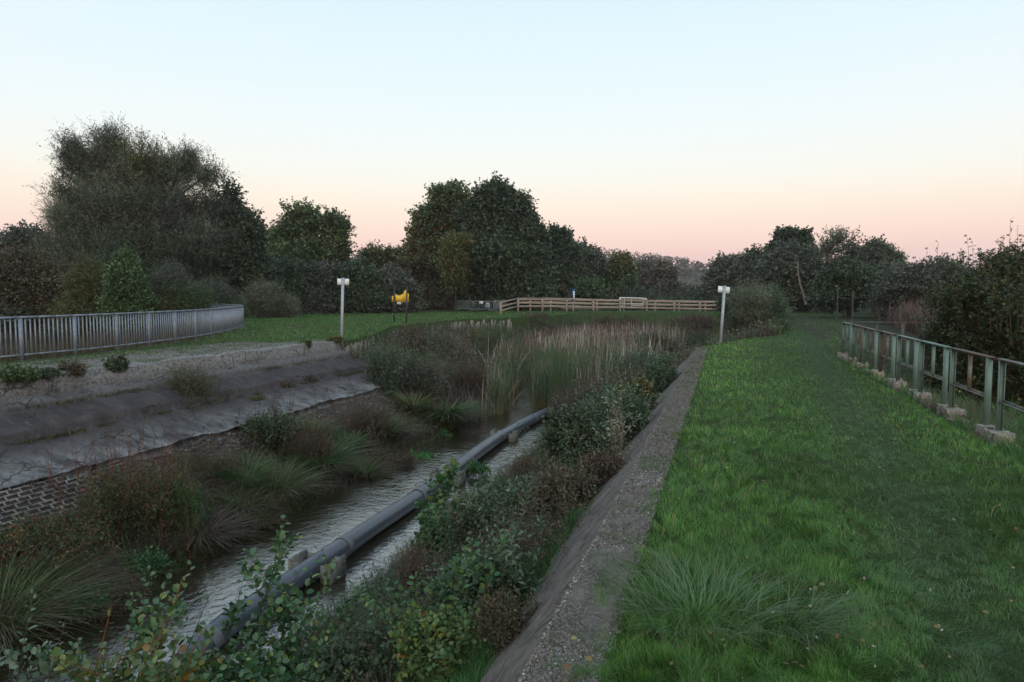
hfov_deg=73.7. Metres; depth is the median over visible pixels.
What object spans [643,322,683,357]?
willow shrub
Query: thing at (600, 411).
bank scrub
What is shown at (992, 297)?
maple sapling
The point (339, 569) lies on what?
pipe cradle
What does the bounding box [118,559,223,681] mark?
alder shoots
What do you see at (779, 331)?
basin undergrowth
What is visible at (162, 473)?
red stalks
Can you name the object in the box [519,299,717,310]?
wooden fence
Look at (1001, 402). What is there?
metal railing
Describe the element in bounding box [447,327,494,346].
basin weeds
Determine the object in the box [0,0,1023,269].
sky
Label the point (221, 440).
bank rubble
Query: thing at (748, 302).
grey willow bush
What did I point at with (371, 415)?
dry stalks
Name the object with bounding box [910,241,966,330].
maple sapling
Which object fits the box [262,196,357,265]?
walnut tree
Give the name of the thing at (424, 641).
round leaf shrub
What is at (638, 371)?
willow shoots
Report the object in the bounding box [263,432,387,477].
weeds
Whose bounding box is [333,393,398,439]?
withered weeds
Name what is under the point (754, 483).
dry straws
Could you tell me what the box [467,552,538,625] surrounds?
bank scrub
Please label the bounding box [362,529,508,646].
alder suckers
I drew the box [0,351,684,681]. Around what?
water
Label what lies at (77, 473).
willowherb stalks
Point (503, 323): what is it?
timber palisade
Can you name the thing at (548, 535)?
dry stalks
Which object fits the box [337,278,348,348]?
marker post
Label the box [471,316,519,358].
willow shrub
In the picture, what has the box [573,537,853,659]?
grass tussock
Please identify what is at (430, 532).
bramble patch
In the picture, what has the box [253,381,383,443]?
dry stalks
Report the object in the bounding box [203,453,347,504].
sedge tussock
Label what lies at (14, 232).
ash tree
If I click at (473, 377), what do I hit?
dock mass
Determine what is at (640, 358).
sallow shrub
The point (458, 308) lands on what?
crowd barrier
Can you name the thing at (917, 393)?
footing
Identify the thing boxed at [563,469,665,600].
wall chips
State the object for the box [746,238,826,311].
birch tree
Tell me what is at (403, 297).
information board
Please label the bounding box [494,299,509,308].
crowd barrier
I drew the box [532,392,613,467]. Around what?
bank scrub
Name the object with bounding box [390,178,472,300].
maple tree
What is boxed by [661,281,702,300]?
thicket bush
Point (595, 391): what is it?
bank scrub
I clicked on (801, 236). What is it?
dome tree
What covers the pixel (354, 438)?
sedge tussock
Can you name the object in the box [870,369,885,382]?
footing
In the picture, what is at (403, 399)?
sedge tussock
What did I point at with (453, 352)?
dock stalks
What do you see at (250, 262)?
ash tree
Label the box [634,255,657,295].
grove tree
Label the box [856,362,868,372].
footing
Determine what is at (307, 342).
ledge weed
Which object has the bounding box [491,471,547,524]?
bank scrub
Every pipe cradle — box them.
[288,549,345,584]
[429,468,465,486]
[490,428,517,441]
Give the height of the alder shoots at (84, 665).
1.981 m
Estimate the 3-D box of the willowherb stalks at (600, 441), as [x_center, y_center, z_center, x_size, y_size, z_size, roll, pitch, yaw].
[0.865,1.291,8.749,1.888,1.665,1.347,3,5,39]
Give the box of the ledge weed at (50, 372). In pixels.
[35,366,66,395]
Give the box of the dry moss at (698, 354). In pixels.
[520,347,707,681]
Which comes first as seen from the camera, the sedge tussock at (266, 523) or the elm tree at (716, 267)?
the sedge tussock at (266, 523)
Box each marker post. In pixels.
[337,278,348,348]
[718,285,729,343]
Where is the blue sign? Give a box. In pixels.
[572,289,574,309]
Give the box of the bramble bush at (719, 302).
[709,285,737,340]
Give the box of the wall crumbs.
[518,351,699,681]
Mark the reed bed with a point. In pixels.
(548, 364)
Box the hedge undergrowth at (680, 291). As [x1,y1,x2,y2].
[1,282,874,333]
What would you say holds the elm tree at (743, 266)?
on the ground at (565, 320)
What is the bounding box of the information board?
[392,285,408,322]
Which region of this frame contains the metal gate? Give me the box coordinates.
[619,297,646,306]
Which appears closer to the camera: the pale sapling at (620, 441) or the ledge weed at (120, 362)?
the pale sapling at (620, 441)
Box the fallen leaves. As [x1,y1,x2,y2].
[192,335,1017,681]
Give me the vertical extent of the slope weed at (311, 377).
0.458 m
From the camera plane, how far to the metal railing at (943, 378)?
10.87 m
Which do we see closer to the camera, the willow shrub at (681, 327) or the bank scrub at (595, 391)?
the bank scrub at (595, 391)
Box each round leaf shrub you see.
[309,614,416,681]
[382,594,490,681]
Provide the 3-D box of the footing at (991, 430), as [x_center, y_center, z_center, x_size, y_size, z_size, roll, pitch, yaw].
[5.998,1.351,8.422,0.352,0.556,0.729,1,4,11]
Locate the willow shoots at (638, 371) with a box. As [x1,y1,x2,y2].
[566,335,694,411]
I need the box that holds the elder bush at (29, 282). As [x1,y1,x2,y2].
[0,237,73,342]
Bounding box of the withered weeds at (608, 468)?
[575,444,630,489]
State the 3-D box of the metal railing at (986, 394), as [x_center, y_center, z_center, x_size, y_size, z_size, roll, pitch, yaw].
[6.213,0.581,9.282,0.075,0.876,1.570,1,4,17]
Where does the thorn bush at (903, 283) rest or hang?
on the ground at (565, 320)
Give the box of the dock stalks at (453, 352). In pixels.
[409,315,489,374]
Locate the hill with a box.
[9,247,705,296]
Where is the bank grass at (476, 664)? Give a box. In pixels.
[366,392,661,681]
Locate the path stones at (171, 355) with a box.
[0,342,289,367]
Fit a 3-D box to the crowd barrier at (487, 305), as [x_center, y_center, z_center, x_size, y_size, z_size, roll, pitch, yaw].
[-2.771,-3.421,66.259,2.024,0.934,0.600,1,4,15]
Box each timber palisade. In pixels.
[345,337,373,355]
[453,319,511,334]
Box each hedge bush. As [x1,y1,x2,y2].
[235,257,289,314]
[269,253,315,313]
[296,256,344,313]
[328,254,391,313]
[376,260,430,312]
[418,280,463,309]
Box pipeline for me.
[161,405,553,676]
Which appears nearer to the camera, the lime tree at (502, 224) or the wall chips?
the wall chips
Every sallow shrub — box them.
[361,333,414,398]
[396,343,450,401]
[415,324,464,360]
[600,339,659,381]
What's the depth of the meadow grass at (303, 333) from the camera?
32.38 m
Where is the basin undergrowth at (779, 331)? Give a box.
[341,305,795,420]
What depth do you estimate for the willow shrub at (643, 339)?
38.33 m
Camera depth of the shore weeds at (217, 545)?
12.61 m
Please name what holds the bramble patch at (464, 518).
on the ground at (565, 320)
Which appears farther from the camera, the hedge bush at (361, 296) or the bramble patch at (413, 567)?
the hedge bush at (361, 296)
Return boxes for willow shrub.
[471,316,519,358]
[622,320,662,353]
[642,345,681,395]
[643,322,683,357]
[657,317,707,341]
[671,323,711,356]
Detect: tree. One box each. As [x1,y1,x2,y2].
[0,219,60,259]
[13,111,260,299]
[30,194,116,268]
[186,176,276,298]
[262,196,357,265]
[354,239,402,270]
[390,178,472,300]
[430,227,476,310]
[446,171,560,310]
[542,220,590,307]
[564,236,608,304]
[598,249,640,305]
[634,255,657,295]
[641,259,682,296]
[694,250,741,307]
[718,243,771,289]
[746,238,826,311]
[762,224,824,262]
[789,225,872,312]
[847,234,913,275]
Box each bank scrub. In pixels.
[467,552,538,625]
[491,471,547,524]
[525,458,603,519]
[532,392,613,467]
[573,376,612,405]
[577,375,655,452]
[613,372,661,412]
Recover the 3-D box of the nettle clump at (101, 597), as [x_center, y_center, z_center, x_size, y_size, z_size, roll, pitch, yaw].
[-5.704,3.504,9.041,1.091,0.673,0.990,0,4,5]
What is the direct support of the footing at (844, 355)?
on the ground at (565, 320)
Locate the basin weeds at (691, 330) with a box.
[650,325,709,352]
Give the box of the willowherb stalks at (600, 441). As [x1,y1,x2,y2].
[509,379,665,482]
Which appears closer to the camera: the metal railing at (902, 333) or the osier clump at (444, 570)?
the osier clump at (444, 570)
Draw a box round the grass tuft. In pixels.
[441,506,579,565]
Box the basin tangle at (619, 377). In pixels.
[344,304,797,401]
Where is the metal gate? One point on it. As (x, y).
(631, 301)
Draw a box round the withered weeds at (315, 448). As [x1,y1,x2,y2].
[277,416,340,463]
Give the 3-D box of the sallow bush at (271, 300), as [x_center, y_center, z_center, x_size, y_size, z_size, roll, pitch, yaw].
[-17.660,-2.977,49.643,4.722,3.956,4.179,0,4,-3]
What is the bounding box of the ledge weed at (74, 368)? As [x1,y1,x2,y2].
[57,357,87,387]
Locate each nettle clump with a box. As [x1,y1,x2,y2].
[36,574,126,625]
[126,545,173,579]
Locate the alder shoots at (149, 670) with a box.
[131,574,234,681]
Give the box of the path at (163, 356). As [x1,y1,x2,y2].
[1,339,325,369]
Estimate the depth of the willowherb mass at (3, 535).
9.19 m
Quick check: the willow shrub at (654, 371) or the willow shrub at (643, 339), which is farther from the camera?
the willow shrub at (643, 339)
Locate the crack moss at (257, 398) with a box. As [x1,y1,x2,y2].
[243,395,267,400]
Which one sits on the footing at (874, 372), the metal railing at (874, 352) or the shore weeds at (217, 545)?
the metal railing at (874, 352)
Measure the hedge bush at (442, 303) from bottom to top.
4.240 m
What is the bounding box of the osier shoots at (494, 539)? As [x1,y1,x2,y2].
[448,486,546,609]
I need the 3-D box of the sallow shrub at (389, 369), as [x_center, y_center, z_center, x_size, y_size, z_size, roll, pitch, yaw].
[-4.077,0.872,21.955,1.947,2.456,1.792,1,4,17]
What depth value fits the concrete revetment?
14.73 m
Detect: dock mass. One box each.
[431,347,494,411]
[517,311,578,337]
[588,313,651,332]
[669,311,719,330]
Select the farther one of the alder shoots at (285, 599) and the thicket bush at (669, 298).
the thicket bush at (669, 298)
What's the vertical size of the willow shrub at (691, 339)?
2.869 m
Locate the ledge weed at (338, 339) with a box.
[324,334,344,345]
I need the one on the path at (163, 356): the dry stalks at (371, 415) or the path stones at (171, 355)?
the path stones at (171, 355)
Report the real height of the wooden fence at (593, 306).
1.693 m
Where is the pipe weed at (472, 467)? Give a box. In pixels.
[464,460,490,476]
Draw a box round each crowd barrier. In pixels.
[454,301,472,309]
[473,301,492,310]
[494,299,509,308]
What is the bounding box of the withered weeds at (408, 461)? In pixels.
[361,445,422,468]
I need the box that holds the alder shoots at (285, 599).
[200,514,325,680]
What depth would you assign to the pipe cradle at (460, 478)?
15.13 m
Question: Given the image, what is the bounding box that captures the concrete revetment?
[0,340,404,491]
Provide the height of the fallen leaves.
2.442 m
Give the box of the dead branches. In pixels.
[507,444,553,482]
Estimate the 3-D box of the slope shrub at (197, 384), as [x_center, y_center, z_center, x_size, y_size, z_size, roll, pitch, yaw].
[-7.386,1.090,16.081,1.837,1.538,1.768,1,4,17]
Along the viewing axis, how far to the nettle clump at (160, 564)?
10.13 m
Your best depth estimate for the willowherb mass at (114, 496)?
10.76 m
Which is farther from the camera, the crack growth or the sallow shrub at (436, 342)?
the sallow shrub at (436, 342)
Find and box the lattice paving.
[0,459,157,536]
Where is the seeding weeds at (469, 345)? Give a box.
[448,327,480,361]
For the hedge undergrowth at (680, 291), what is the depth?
77.48 m
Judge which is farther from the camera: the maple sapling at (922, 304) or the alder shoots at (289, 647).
the maple sapling at (922, 304)
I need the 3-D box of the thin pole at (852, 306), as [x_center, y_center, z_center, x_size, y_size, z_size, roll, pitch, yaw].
[16.465,-1.438,33.020,0.087,1.978,0.192,1,4,17]
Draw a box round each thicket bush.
[638,295,694,306]
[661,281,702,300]
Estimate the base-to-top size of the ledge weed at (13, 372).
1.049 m
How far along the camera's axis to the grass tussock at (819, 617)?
3.44 m
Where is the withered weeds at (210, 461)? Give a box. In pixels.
[161,446,254,479]
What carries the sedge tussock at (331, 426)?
on the ground at (565, 320)
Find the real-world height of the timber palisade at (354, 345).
1.660 m
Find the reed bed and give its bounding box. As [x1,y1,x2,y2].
[471,320,688,414]
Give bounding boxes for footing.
[837,352,847,359]
[845,357,856,366]
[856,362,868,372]
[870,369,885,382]
[886,378,908,391]
[907,389,932,404]
[936,403,969,422]
[975,424,1020,454]
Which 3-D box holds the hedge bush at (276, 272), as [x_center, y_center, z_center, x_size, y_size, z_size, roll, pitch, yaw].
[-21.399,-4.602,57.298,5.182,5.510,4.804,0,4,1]
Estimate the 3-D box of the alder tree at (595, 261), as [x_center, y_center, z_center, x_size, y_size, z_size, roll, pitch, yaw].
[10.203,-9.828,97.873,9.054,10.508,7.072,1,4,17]
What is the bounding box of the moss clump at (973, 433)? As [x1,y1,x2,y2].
[960,430,981,439]
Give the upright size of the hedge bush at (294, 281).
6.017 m
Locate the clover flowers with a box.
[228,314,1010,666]
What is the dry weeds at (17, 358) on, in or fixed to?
on the ground at (565, 320)
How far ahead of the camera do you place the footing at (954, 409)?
9.90 m
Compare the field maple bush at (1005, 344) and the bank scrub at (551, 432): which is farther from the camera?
the field maple bush at (1005, 344)
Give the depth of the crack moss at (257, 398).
17.36 m
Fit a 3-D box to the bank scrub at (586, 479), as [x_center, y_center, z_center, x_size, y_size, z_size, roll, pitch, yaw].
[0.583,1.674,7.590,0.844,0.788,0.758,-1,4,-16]
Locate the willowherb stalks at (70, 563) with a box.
[3,523,107,583]
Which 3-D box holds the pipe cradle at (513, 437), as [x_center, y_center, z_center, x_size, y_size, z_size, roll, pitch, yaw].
[-0.223,2.830,19.788,0.812,0.480,0.443,1,4,17]
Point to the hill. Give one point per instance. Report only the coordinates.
(693, 276)
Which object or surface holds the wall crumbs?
on the kerb wall
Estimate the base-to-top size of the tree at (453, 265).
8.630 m
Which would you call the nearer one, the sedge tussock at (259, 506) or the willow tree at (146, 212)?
the sedge tussock at (259, 506)
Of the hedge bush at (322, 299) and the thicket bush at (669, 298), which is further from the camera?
the thicket bush at (669, 298)
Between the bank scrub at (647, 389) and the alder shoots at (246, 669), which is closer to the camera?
the alder shoots at (246, 669)
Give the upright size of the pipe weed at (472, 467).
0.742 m
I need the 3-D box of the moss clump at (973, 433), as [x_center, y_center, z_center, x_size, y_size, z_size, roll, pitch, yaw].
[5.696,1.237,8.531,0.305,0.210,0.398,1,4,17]
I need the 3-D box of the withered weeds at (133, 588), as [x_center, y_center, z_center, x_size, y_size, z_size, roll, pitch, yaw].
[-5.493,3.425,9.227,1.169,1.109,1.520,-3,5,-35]
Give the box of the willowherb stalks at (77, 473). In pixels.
[31,400,221,564]
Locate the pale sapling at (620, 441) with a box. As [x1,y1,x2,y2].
[593,372,642,458]
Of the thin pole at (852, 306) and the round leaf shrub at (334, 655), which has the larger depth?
the thin pole at (852, 306)
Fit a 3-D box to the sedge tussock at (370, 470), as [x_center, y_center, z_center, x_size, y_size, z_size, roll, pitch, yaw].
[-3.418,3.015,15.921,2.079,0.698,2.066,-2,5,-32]
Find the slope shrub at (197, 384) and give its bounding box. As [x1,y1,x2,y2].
[149,354,232,410]
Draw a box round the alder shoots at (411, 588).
[367,564,429,628]
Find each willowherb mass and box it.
[0,489,134,586]
[0,526,40,571]
[60,445,208,551]
[143,468,219,540]
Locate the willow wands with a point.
(371, 334)
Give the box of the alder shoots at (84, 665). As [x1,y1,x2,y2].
[44,598,176,681]
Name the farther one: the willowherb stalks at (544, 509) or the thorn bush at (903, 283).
the thorn bush at (903, 283)
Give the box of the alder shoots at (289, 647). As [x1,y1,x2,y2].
[256,559,372,681]
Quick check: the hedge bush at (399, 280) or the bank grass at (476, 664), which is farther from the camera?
the hedge bush at (399, 280)
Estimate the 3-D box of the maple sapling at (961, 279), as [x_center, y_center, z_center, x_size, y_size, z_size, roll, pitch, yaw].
[10.316,-1.292,15.195,0.809,2.148,1.585,4,5,42]
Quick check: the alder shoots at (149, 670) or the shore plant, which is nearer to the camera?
the alder shoots at (149, 670)
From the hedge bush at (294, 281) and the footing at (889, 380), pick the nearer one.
the footing at (889, 380)
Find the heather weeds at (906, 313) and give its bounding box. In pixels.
[872,290,943,339]
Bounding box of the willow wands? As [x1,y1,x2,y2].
[358,310,419,387]
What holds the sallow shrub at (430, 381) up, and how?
on the ground at (565, 320)
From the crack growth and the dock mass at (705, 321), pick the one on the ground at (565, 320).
the dock mass at (705, 321)
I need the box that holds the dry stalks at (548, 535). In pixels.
[419,489,572,605]
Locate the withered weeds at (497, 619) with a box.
[464,584,547,656]
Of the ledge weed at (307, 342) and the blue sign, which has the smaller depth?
the ledge weed at (307, 342)
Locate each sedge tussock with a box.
[0,523,174,673]
[0,528,139,615]
[127,496,284,560]
[192,472,304,520]
[193,444,306,491]
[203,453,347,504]
[213,505,298,530]
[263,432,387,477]
[288,405,355,440]
[307,578,440,650]
[320,425,379,456]
[335,403,427,444]
[339,448,405,480]
[382,387,454,417]
[393,392,513,428]
[419,492,479,513]
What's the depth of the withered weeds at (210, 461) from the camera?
13.30 m
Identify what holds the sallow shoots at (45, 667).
on the ground at (565, 320)
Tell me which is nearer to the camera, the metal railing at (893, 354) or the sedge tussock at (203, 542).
the sedge tussock at (203, 542)
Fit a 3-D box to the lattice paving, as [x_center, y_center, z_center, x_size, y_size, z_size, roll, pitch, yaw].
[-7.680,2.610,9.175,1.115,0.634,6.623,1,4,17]
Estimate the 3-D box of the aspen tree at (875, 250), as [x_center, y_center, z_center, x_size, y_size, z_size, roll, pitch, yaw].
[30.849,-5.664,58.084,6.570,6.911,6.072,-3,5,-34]
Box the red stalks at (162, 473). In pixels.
[85,425,200,523]
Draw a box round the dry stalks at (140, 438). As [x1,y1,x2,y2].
[103,389,297,507]
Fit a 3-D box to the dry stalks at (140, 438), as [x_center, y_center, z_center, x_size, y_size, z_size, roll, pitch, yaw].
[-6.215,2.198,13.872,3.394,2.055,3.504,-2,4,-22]
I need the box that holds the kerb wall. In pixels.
[479,348,705,681]
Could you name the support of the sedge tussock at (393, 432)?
on the ground at (565, 320)
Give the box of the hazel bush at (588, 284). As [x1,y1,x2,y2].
[567,274,609,305]
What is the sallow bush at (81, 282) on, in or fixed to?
on the ground at (565, 320)
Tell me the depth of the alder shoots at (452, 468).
9.60 m
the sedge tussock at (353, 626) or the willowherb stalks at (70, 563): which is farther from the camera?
the willowherb stalks at (70, 563)
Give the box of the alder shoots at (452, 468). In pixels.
[411,455,487,547]
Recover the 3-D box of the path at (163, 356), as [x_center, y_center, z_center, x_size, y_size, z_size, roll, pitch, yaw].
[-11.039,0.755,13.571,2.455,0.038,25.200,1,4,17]
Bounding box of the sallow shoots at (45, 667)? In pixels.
[0,584,86,681]
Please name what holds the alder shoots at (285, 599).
on the ground at (565, 320)
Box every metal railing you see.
[842,322,851,356]
[848,322,929,355]
[851,324,864,361]
[862,327,878,369]
[878,331,896,377]
[896,335,920,388]
[918,340,950,403]
[948,347,994,424]
[995,358,1023,430]
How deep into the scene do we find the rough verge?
11.94 m
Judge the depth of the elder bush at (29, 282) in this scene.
39.30 m
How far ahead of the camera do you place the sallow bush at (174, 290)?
37.59 m
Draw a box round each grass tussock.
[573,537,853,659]
[702,561,893,658]
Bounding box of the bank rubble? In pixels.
[127,386,447,525]
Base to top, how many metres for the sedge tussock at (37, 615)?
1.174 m
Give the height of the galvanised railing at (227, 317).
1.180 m
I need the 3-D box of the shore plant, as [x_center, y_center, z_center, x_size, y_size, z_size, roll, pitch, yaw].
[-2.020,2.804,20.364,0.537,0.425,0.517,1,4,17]
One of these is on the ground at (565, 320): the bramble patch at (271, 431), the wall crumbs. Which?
the bramble patch at (271, 431)
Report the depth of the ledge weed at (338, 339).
23.93 m
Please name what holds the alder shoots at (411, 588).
on the ground at (565, 320)
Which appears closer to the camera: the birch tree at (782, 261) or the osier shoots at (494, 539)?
the osier shoots at (494, 539)
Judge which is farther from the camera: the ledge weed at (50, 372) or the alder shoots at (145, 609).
the ledge weed at (50, 372)
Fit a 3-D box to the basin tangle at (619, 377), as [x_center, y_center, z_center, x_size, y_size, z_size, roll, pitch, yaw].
[5.468,-0.137,38.836,22.129,4.139,36.203,1,4,17]
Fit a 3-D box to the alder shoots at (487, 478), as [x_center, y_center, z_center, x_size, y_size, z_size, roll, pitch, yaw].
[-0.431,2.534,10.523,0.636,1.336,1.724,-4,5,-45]
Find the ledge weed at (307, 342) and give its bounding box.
[298,336,312,351]
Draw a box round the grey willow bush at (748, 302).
[716,277,794,335]
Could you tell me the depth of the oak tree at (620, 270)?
94.96 m
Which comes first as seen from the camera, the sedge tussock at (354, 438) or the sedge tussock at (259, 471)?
the sedge tussock at (259, 471)
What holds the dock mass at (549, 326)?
on the water
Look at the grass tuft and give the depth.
6.71 m
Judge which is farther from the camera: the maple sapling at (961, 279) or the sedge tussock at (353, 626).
the maple sapling at (961, 279)
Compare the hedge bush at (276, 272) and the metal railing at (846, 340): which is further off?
the hedge bush at (276, 272)
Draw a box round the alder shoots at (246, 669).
[187,635,340,681]
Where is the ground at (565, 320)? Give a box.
[1,306,1023,681]
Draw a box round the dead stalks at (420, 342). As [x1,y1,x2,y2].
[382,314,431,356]
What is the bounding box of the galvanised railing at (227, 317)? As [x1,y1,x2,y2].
[0,304,243,360]
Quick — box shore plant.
[437,428,452,436]
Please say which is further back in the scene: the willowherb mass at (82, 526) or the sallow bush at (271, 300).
the sallow bush at (271, 300)
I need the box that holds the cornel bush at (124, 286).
[89,239,163,338]
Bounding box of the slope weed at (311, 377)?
[295,374,317,381]
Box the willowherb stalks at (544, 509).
[481,453,596,559]
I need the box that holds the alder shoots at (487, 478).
[470,465,516,500]
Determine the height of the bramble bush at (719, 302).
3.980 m
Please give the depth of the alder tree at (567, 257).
86.38 m
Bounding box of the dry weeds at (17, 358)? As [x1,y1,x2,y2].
[0,314,233,361]
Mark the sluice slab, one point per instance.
(563, 308)
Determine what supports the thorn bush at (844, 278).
on the ground at (565, 320)
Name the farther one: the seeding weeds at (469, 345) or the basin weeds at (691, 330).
the basin weeds at (691, 330)
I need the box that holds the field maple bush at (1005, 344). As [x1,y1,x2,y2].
[907,235,1023,406]
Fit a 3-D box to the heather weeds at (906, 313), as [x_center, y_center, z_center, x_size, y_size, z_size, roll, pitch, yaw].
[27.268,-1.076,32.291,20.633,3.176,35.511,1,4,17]
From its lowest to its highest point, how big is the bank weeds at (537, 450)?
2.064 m
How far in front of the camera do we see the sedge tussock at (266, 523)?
12.40 m
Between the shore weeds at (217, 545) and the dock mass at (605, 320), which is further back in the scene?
the dock mass at (605, 320)
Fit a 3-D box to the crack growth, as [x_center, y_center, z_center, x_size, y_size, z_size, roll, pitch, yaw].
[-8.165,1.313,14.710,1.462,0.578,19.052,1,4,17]
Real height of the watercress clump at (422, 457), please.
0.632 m
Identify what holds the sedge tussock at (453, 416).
on the ground at (565, 320)
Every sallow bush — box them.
[35,246,108,345]
[147,257,221,332]
[194,274,251,316]
[238,273,305,317]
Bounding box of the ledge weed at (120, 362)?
[100,352,129,372]
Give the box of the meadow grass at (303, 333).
[0,310,717,369]
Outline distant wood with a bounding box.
[195,246,977,288]
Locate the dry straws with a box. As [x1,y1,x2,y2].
[659,424,1000,534]
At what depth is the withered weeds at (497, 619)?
4.20 m
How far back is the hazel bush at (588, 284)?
83.19 m
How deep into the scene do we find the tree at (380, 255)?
79.37 m
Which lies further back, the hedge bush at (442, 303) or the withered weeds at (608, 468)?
the hedge bush at (442, 303)
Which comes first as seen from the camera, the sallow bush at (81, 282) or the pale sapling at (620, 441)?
the pale sapling at (620, 441)
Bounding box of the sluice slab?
[559,306,641,309]
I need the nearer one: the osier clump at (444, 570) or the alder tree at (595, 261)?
the osier clump at (444, 570)
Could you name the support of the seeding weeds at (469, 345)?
on the ground at (565, 320)
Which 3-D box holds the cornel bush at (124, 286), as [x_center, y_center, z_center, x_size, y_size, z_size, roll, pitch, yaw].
[-20.098,-2.462,35.794,3.429,5.760,3.468,1,4,17]
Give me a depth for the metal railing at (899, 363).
12.44 m
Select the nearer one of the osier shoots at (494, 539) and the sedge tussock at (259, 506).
the osier shoots at (494, 539)
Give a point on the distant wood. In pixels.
(683, 264)
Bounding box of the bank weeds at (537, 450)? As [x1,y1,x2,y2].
[261,442,581,681]
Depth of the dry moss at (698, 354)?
4.91 m
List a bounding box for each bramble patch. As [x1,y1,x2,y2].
[234,401,305,455]
[382,522,449,600]
[412,505,459,564]
[432,488,524,558]
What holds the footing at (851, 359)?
on the ground at (565, 320)
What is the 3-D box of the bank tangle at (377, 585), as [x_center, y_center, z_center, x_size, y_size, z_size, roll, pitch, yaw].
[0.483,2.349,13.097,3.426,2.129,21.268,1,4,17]
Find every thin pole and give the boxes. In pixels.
[837,291,838,322]
[851,291,853,322]
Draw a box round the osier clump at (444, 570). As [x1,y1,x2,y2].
[425,544,518,622]
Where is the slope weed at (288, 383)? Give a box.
[278,378,292,387]
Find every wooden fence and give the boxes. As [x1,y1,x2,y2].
[500,298,717,314]
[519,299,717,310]
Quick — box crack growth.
[0,355,363,445]
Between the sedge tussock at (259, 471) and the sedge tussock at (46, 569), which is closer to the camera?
the sedge tussock at (46, 569)
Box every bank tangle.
[0,384,484,639]
[253,375,645,681]
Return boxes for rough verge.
[823,340,1023,462]
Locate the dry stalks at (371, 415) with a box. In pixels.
[308,375,388,456]
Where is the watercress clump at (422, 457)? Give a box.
[405,449,436,459]
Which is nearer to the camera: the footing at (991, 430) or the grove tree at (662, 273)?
the footing at (991, 430)
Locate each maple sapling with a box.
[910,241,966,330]
[950,234,991,330]
[978,217,1023,330]
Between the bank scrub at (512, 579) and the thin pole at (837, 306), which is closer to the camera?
the bank scrub at (512, 579)
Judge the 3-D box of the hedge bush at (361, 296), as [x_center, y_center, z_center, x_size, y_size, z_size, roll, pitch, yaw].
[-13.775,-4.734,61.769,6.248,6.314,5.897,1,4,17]
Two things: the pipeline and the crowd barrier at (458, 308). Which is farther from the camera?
the crowd barrier at (458, 308)
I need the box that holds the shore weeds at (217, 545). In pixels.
[0,391,486,656]
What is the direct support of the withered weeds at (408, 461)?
on the ground at (565, 320)
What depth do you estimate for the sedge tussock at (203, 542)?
11.24 m
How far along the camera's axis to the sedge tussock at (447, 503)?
12.49 m
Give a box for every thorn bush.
[803,252,894,317]
[860,252,972,321]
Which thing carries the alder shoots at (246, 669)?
on the ground at (565, 320)
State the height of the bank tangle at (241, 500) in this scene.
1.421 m
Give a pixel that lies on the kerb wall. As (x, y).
(512, 659)
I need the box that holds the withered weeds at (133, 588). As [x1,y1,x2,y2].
[61,556,156,623]
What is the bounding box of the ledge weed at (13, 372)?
[0,361,45,396]
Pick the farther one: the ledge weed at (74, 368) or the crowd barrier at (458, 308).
the crowd barrier at (458, 308)
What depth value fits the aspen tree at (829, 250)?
61.34 m
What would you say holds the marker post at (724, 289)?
on the ground at (565, 320)
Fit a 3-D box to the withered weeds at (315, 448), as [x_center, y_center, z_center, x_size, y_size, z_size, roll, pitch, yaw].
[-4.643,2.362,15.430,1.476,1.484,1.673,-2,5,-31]
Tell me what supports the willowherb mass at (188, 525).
on the ground at (565, 320)
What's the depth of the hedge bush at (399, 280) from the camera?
62.63 m
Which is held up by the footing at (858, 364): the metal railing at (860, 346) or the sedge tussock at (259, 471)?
the metal railing at (860, 346)
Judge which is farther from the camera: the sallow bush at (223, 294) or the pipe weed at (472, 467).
the sallow bush at (223, 294)

